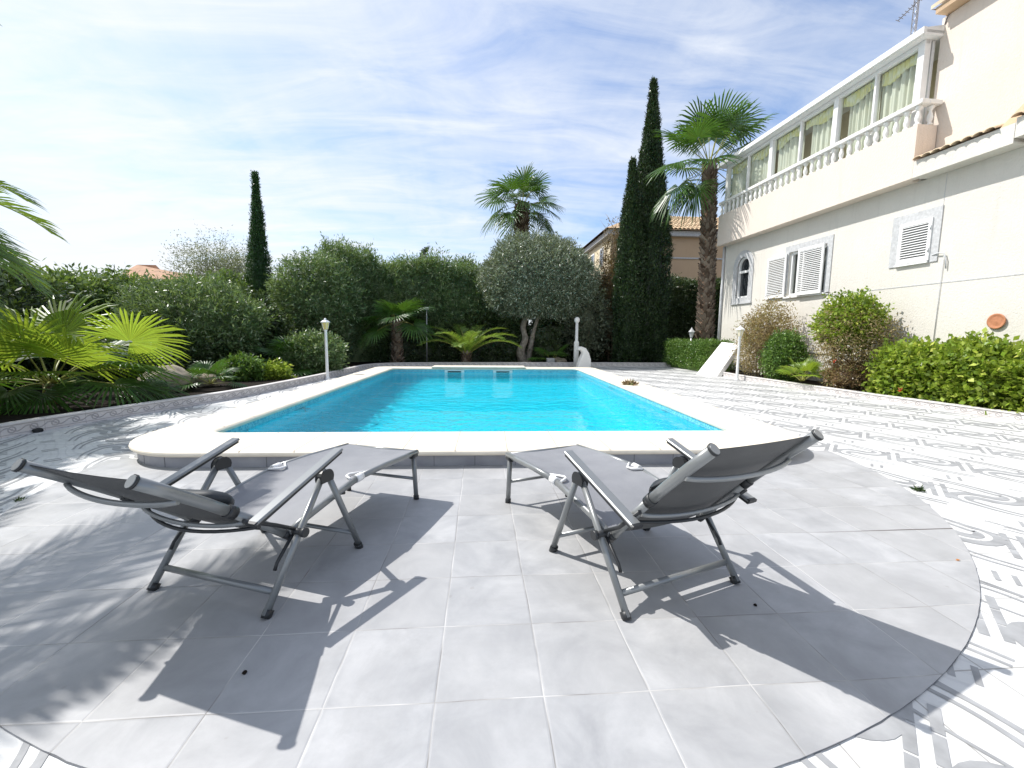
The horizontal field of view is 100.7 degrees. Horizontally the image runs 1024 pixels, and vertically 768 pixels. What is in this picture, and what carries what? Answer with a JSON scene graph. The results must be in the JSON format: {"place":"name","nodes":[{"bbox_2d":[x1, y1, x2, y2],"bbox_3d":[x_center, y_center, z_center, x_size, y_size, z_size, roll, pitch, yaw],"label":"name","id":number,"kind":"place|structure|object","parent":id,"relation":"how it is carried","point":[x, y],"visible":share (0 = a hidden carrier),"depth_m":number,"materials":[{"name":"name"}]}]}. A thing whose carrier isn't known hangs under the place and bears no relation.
{"place":"outdoors","nodes":[
{"label":"outdoors","id":0,"kind":"place"},
{"bbox_2d":[127,265,198,280],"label":"house","id":1,"kind":"structure","parent":0,"point":[140,269],"depth_m":42.07,"materials":[{"name":"ceramic"}]},
{"bbox_2d":[0,360,666,422],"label":"planting bed","id":2,"kind":"object","parent":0,"point":[191,391],"visible":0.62,"depth_m":7.82,"materials":[{"name":"soil"}]},
{"bbox_2d":[0,180,67,337],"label":"date palm","id":3,"kind":"object","parent":2,"relation":"on","point":[10,254],"visible":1,"depth_m":5.76,"materials":[{"name":"green plant"}]},
{"bbox_2d":[0,267,101,388],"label":"laurel bush","id":4,"kind":"object","parent":2,"relation":"on","point":[19,295],"visible":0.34,"depth_m":8.71,"materials":[{"name":"green plant"}]},
{"bbox_2d":[0,292,192,414],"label":"fan palm","id":5,"kind":"object","parent":2,"relation":"on","point":[34,338],"visible":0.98,"depth_m":6.71,"materials":[{"name":"green plant"}]},
{"bbox_2d":[70,331,180,388],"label":"shrub","id":6,"kind":"object","parent":2,"relation":"on","point":[88,376],"visible":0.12,"depth_m":8.71,"materials":[{"name":"green plant"}]},
{"bbox_2d":[2,258,298,368],"bbox_3d":[-12.573,-1.900,10.875,4.559,3.965,19.527,2,7,13],"label":"hedge","id":7,"kind":"object","parent":2,"relation":"on","point":[99,286],"visible":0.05,"depth_m":12.52,"materials":[{"name":"green plant"}]},
{"bbox_2d":[137,365,194,391],"bbox_3d":[-6.910,-0.037,8.486,0.935,0.693,0.857,0,7,-4],"label":"stone","id":8,"kind":"object","parent":2,"relation":"on","point":[179,370],"visible":0.3,"depth_m":8.37,"materials":[{"name":"beige stone"}]},
{"bbox_2d":[159,331,214,372],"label":"shrub","id":9,"kind":"object","parent":2,"relation":"on","point":[193,353],"visible":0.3,"depth_m":10.73,"materials":[{"name":"green plant"}]},
{"bbox_2d":[98,268,280,363],"bbox_3d":[-8.997,-1.715,12.032,4.856,3.016,3.120,0,7,-4],"label":"oleander","id":10,"kind":"object","parent":2,"relation":"on","point":[196,312],"visible":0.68,"depth_m":11.45,"materials":[{"name":"green plant"}]},
{"bbox_2d":[152,219,244,278],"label":"tall shrub","id":11,"kind":"object","parent":2,"relation":"on","point":[199,270],"visible":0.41,"depth_m":18.57,"materials":[{"name":"green plant"}]},
{"bbox_2d":[121,287,276,367],"bbox_3d":[-9.634,-1.383,13.194,4.543,3.335,3.340,0,7,-4],"label":"laurel bush","id":12,"kind":"object","parent":2,"relation":"on","point":[247,344],"visible":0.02,"depth_m":13.09,"materials":[{"name":"green plant"}]},
{"bbox_2d":[190,373,219,387],"bbox_3d":[-6.719,-0.097,9.209,0.619,0.359,0.646,-4,8,-35],"label":"stone","id":13,"kind":"object","parent":2,"relation":"on","point":[201,380],"visible":0.35,"depth_m":9.03,"materials":[{"name":"grey stone"}]},
{"bbox_2d":[170,358,247,391],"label":"fan palm","id":14,"kind":"object","parent":2,"relation":"on","point":[214,369],"visible":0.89,"depth_m":8.79,"materials":[{"name":"green plant"}]},
{"bbox_2d":[190,237,273,282],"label":"tall shrub","id":15,"kind":"object","parent":2,"relation":"on","point":[235,258],"visible":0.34,"depth_m":18.27,"materials":[{"name":"green plant"}]},
{"bbox_2d":[219,350,266,381],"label":"shrub","id":16,"kind":"object","parent":2,"relation":"on","point":[250,366],"visible":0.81,"depth_m":10.30,"materials":[{"name":"green plant"}]},
{"bbox_2d":[243,170,276,305],"bbox_3d":[-9.955,-4.513,16.679,1.332,7.473,1.400,0,7,-4],"label":"cypress","id":17,"kind":"object","parent":2,"relation":"on","point":[258,268],"visible":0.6,"depth_m":16.41,"materials":[{"name":"dark green leaf"},{"name":"brown bark"}]},
{"bbox_2d":[231,285,298,363],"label":"laurel bush","id":18,"kind":"object","parent":2,"relation":"on","point":[284,326],"visible":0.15,"depth_m":13.56,"materials":[{"name":"green plant"}]},
{"bbox_2d":[260,358,296,379],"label":"shrub","id":19,"kind":"object","parent":2,"relation":"on","point":[278,370],"visible":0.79,"depth_m":10.71,"materials":[{"name":"green plant"}]},
{"bbox_2d":[252,336,342,375],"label":"shrub","id":20,"kind":"object","parent":2,"relation":"on","point":[277,345],"visible":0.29,"depth_m":12.01,"materials":[{"name":"green plant"}]},
{"bbox_2d":[276,326,351,374],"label":"shrub","id":21,"kind":"object","parent":2,"relation":"on","point":[314,341],"visible":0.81,"depth_m":12.14,"materials":[{"name":"green plant"}]},
{"bbox_2d":[263,246,371,355],"bbox_3d":[-7.181,-2.921,15.648,3.916,4.435,3.127,0,7,-4],"label":"oleander","id":22,"kind":"object","parent":2,"relation":"on","point":[316,299],"visible":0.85,"depth_m":15.06,"materials":[{"name":"green plant"}]},
{"bbox_2d":[351,297,435,362],"bbox_3d":[-4.535,-2.068,16.546,3.356,2.562,3.245,0,7,-4],"label":"fan palm","id":23,"kind":"object","parent":2,"relation":"on","point":[401,310],"visible":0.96,"depth_m":16.23,"materials":[{"name":"green plant"}]},
{"bbox_2d":[314,231,521,361],"bbox_3d":[-3.982,-3.504,18.826,9.622,5.394,4.292,-1,7,-16],"label":"oleander hedge","id":24,"kind":"object","parent":2,"relation":"on","point":[448,291],"visible":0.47,"depth_m":17.72,"materials":[{"name":"green plant"}]},
{"bbox_2d":[425,307,428,361],"bbox_3d":[-3.331,-1.888,16.645,0.150,2.202,0.100,0,7,-4],"label":"garden pole","id":25,"kind":"object","parent":2,"relation":"on","point":[426,333],"visible":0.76,"depth_m":16.62,"materials":[{"name":"metal"}]},
{"bbox_2d":[415,323,522,361],"bbox_3d":[-1.699,-1.636,16.853,4.279,1.681,3.088,0,7,-4],"label":"date palm","id":26,"kind":"object","parent":2,"relation":"on","point":[464,344],"visible":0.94,"depth_m":16.65,"materials":[{"name":"green plant"}]},
{"bbox_2d":[384,311,567,361],"bbox_3d":[-1.494,-2.020,18.339,7.864,2.668,2.182,-1,7,-10],"label":"laurel hedge","id":27,"kind":"object","parent":2,"relation":"on","point":[547,337],"visible":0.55,"depth_m":18.14,"materials":[{"name":"green plant"}]},
{"bbox_2d":[474,161,564,328],"bbox_3d":[0.366,-5.987,20.998,4.567,9.553,4.464,0,7,-4],"label":"fan palm","id":28,"kind":"object","parent":2,"relation":"on","point":[521,213],"visible":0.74,"depth_m":20.40,"materials":[{"name":"green plant"}]},
{"bbox_2d":[473,226,602,361],"bbox_3d":[1.068,-3.694,17.897,5.446,5.570,4.930,0,7,-4],"label":"olive tree","id":29,"kind":"object","parent":2,"relation":"on","point":[536,276],"visible":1,"depth_m":16.58,"materials":[{"name":"green plant"}]},
{"bbox_2d":[526,344,570,360],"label":"fan palm","id":30,"kind":"object","parent":2,"relation":"on","point":[559,353],"visible":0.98,"depth_m":17.29,"materials":[{"name":"green plant"}]},
{"bbox_2d":[546,358,554,361],"bbox_3d":[1.553,-0.931,17.168,0.320,0.240,0.240,0,7,-4],"label":"concrete block","id":31,"kind":"object","parent":2,"relation":"on","point":[550,359],"depth_m":17.05,"materials":[{"name":"grey concrete"}]},
{"bbox_2d":[555,357,566,361],"bbox_3d":[1.957,-0.911,17.304,0.628,0.363,0.656,0,7,-4],"label":"stone","id":32,"kind":"object","parent":2,"relation":"on","point":[557,359],"visible":0.45,"depth_m":17.09,"materials":[{"name":"grey stone"}]},
{"bbox_2d":[553,279,613,360],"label":"spindle shrub","id":33,"kind":"object","parent":2,"relation":"on","point":[589,321],"visible":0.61,"depth_m":18.65,"materials":[{"name":"green plant"}]},
{"bbox_2d":[594,213,620,360],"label":"dry shrub","id":34,"kind":"object","parent":2,"relation":"on","point":[608,271],"visible":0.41,"depth_m":19.16,"materials":[{"name":"brown plant"}]},
{"bbox_2d":[608,155,647,362],"bbox_3d":[5.021,-5.090,17.911,1.668,8.631,1.727,0,7,-4],"label":"cypress","id":35,"kind":"object","parent":2,"relation":"on","point":[627,298],"visible":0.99,"depth_m":17.64,"materials":[{"name":"green plant"}]},
{"bbox_2d":[537,271,720,360],"bbox_3d":[6.310,-3.144,20.603,10.896,4.517,2.844,0,7,-4],"label":"dark hedge","id":36,"kind":"object","parent":2,"relation":"on","point":[681,313],"visible":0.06,"depth_m":20.00,"materials":[{"name":"green plant"}]},
{"bbox_2d":[631,76,674,362],"bbox_3d":[5.953,-6.859,18.427,2.249,12.107,2.442,0,7,-4],"label":"cypress","id":37,"kind":"object","parent":2,"relation":"on","point":[658,244],"visible":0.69,"depth_m":17.88,"materials":[{"name":"green plant"}]},
{"bbox_2d":[416,245,429,270],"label":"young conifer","id":38,"kind":"object","parent":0,"point":[425,248],"visible":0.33,"depth_m":18.49,"materials":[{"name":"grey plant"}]},
{"bbox_2d":[0,0,945,324],"label":"sky","id":39,"kind":"structure","parent":0,"point":[382,123],"materials":[{"name":"blue"}]},
{"bbox_2d":[0,450,979,767],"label":"terrace","id":40,"kind":"structure","parent":0,"point":[458,616],"depth_m":1.80,"materials":[{"name":"grey tile"}]},
{"bbox_2d":[11,438,418,618],"bbox_3d":[-1.262,0.578,2.387,0.784,0.791,1.882,2,7,16],"label":"sun lounger","id":41,"kind":"object","parent":40,"relation":"on","point":[287,500],"visible":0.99,"depth_m":2.06,"materials":[{"name":"grey fabric"}]},
{"bbox_2d":[0,566,979,767],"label":"terrace edge joint","id":42,"kind":"object","parent":40,"relation":"on","point":[776,767],"visible":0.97,"depth_m":1.36,"materials":[{"name":"grey concrete"}]},
{"bbox_2d":[505,429,823,620],"bbox_3d":[0.602,0.539,2.444,0.784,0.885,1.811,-3,7,-24],"label":"sun lounger","id":43,"kind":"object","parent":40,"relation":"on","point":[612,498],"visible":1,"depth_m":2.00,"materials":[{"name":"grey fabric"}]},
{"bbox_2d":[0,366,1023,767],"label":"patio","id":44,"kind":"structure","parent":0,"point":[1000,692],"depth_m":3.63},
{"bbox_2d":[13,496,24,501],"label":"weed tuft","id":45,"kind":"object","parent":44,"relation":"on","point":[19,498],"visible":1,"depth_m":3.12,"materials":[{"name":"green plant"}]},
{"bbox_2d":[32,428,43,432],"bbox_3d":[-5.872,0.578,5.247,0.100,0.070,0.099,0,7,-4],"label":"stone","id":46,"kind":"object","parent":44,"relation":"on","point":[36,430],"visible":0.85,"depth_m":5.22,"materials":[{"name":"black stone"}]},
{"bbox_2d":[321,318,330,379],"bbox_3d":[-4.982,-0.944,11.384,0.260,1.645,0.225,0,7,-4],"label":"garden lamp","id":47,"kind":"object","parent":44,"relation":"on","point":[325,324],"visible":1,"depth_m":11.35,"materials":[{"name":"white metal"}]},
{"bbox_2d":[0,362,670,438],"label":"kerb","id":48,"kind":"structure","parent":44,"relation":"on","point":[16,428],"depth_m":7.28,"materials":[{"name":"concrete"}]},
{"bbox_2d":[128,365,799,467],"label":"swimming pool","id":49,"kind":"structure","parent":44,"relation":"in","point":[182,445],"depth_m":4.47,"materials":[{"name":"beige stone"}]},
{"bbox_2d":[240,372,710,431],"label":"water","id":50,"kind":"structure","parent":49,"relation":"in","point":[468,401],"depth_m":6.96,"materials":[{"name":"blue liquid"}]},
{"bbox_2d":[621,378,639,384],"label":"weed tuft","id":51,"kind":"object","parent":49,"relation":"on","point":[625,382],"visible":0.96,"depth_m":9.26,"materials":[{"name":"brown plant"}]},
{"bbox_2d":[573,317,579,366],"bbox_3d":[2.525,-1.645,16.601,0.220,1.945,0.220,0,7,-4],"label":"shower post","id":52,"kind":"object","parent":44,"relation":"on","point":[576,342],"visible":0.98,"depth_m":16.54,"materials":[{"name":"white paint"}]},
{"bbox_2d":[576,346,590,367],"bbox_3d":[2.666,-0.988,15.830,0.522,0.823,0.280,-1,7,-12],"label":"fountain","id":53,"kind":"object","parent":44,"relation":"on","point":[584,359],"visible":0.83,"depth_m":15.71,"materials":[{"name":"white stone"}]},
{"bbox_2d":[697,342,737,375],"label":"sloping slab","id":54,"kind":"structure","parent":44,"relation":"on","point":[718,361],"depth_m":13.52,"materials":[{"name":"white paint"}]},
{"bbox_2d":[734,325,744,379],"bbox_3d":[6.431,-0.881,12.032,0.260,1.555,0.225,0,7,-4],"label":"garden lamp","id":55,"kind":"object","parent":44,"relation":"on","point":[740,329],"visible":1,"depth_m":11.99,"materials":[{"name":"white metal"}]},
{"bbox_2d":[717,0,1023,381],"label":"house","id":56,"kind":"structure","parent":44,"relation":"on","point":[894,175],"depth_m":9.18,"materials":[{"name":"white paint"}]},
{"bbox_2d":[730,250,753,304],"bbox_3d":[8.033,-3.682,14.652,0.210,1.816,1.100,0,7,-6],"label":"window","id":57,"kind":"structure","parent":56,"relation":"in","point":[744,274],"depth_m":14.72,"materials":[{"name":"white wood"}]},
{"bbox_2d":[765,234,833,299],"bbox_3d":[8.262,-3.255,12.171,0.417,1.530,2.502,0,7,-6],"label":"window","id":58,"kind":"structure","parent":56,"relation":"in","point":[814,258],"depth_m":11.93,"materials":[{"name":"white wood"}]},
{"bbox_2d":[896,0,921,34],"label":"tv aerial","id":59,"kind":"object","parent":56,"relation":"on","point":[917,8],"visible":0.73,"depth_m":9.44,"materials":[{"name":"metal"}]},
{"bbox_2d":[888,205,943,267],"bbox_3d":[8.556,-3.094,9.033,0.073,1.095,1.000,0,7,-6],"label":"window","id":60,"kind":"structure","parent":56,"relation":"in","point":[916,236],"depth_m":8.98,"materials":[{"name":"white wood"}]},
{"bbox_2d":[987,313,1005,328],"bbox_3d":[8.724,-1.129,7.633,0.040,0.280,0.280,0,7,-6],"label":"wall plate","id":61,"kind":"object","parent":56,"relation":"attached to","point":[996,321],"depth_m":7.63,"materials":[{"name":"ceramic"}]},
{"bbox_2d":[722,372,1023,422],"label":"kerb","id":62,"kind":"structure","parent":44,"relation":"on","point":[978,411],"depth_m":8.00,"materials":[{"name":"concrete"}]},
{"bbox_2d":[908,485,925,492],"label":"weed tuft","id":63,"kind":"object","parent":44,"relation":"on","point":[919,489],"visible":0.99,"depth_m":3.48,"materials":[{"name":"green plant"}]},
{"bbox_2d":[583,216,723,289],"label":"neighbour house","id":64,"kind":"structure","parent":0,"point":[685,261],"depth_m":26.18,"materials":[{"name":"beige plaster"},{"name":"terracotta roof tile"}]},
{"bbox_2d":[600,248,603,265],"bbox_3d":[5.814,-8.218,27.529,0.055,1.200,0.800,0,7,-4],"label":"window","id":65,"kind":"structure","parent":64,"relation":"in","point":[602,254],"depth_m":27.45,"materials":[{"name":"white paint"}]},
{"bbox_2d":[725,369,869,392],"bbox_3d":[9.239,0.385,7.593,4.455,0.001,21.600,0,7,-4],"label":"planting bed","id":66,"kind":"object","parent":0,"point":[812,382],"visible":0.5,"depth_m":11.62,"materials":[{"name":"soil"}]},
{"bbox_2d":[689,328,694,339],"bbox_3d":[6.780,-1.392,16.087,0.260,1.512,0.225,0,7,-4],"label":"garden lantern","id":67,"kind":"object","parent":66,"relation":"on","point":[691,332],"visible":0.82,"depth_m":15.98,"materials":[{"name":"metal"}]},
{"bbox_2d":[661,336,736,370],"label":"box hedge","id":68,"kind":"object","parent":66,"relation":"on","point":[695,354],"visible":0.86,"depth_m":15.29,"materials":[{"name":"green plant"}]},
{"bbox_2d":[645,89,780,339],"bbox_3d":[7.438,-5.553,16.217,5.381,9.760,4.430,0,7,-4],"label":"fan palm","id":69,"kind":"object","parent":66,"relation":"on","point":[706,127],"visible":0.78,"depth_m":15.70,"materials":[{"name":"green plant"}]},
{"bbox_2d":[729,290,805,377],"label":"bronze bush","id":70,"kind":"object","parent":66,"relation":"on","point":[755,336],"visible":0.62,"depth_m":12.08,"materials":[{"name":"brown plant"}]},
{"bbox_2d":[756,327,812,381],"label":"green bush","id":71,"kind":"object","parent":66,"relation":"on","point":[781,347],"visible":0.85,"depth_m":11.08,"materials":[{"name":"green plant"}]},
{"bbox_2d":[775,357,824,380],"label":"fan palm","id":72,"kind":"object","parent":66,"relation":"on","point":[809,366],"visible":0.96,"depth_m":10.28,"materials":[{"name":"green plant"}]},
{"bbox_2d":[818,354,872,391],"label":"ground shrub","id":73,"kind":"object","parent":66,"relation":"on","point":[840,377],"visible":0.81,"depth_m":9.39,"materials":[{"name":"brown plant"}]},
{"bbox_2d":[827,362,879,390],"bbox_3d":[8.048,-0.130,9.867,1.162,0.841,1.118,-3,8,-31],"label":"stone","id":74,"kind":"object","parent":66,"relation":"on","point":[861,374],"visible":0.09,"depth_m":9.48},
{"bbox_2d":[805,286,910,388],"bbox_3d":[7.743,-1.015,9.598,1.866,2.294,1.746,0,7,-4],"label":"variegated bush","id":75,"kind":"object","parent":66,"relation":"on","point":[856,320],"visible":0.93,"depth_m":9.32,"materials":[{"name":"green plant"}]},
{"bbox_2d":[860,327,1023,414],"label":"hibiscus hedge","id":76,"kind":"object","parent":66,"relation":"on","point":[971,369],"visible":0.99,"depth_m":7.31,"materials":[{"name":"green plant"}]}
]}

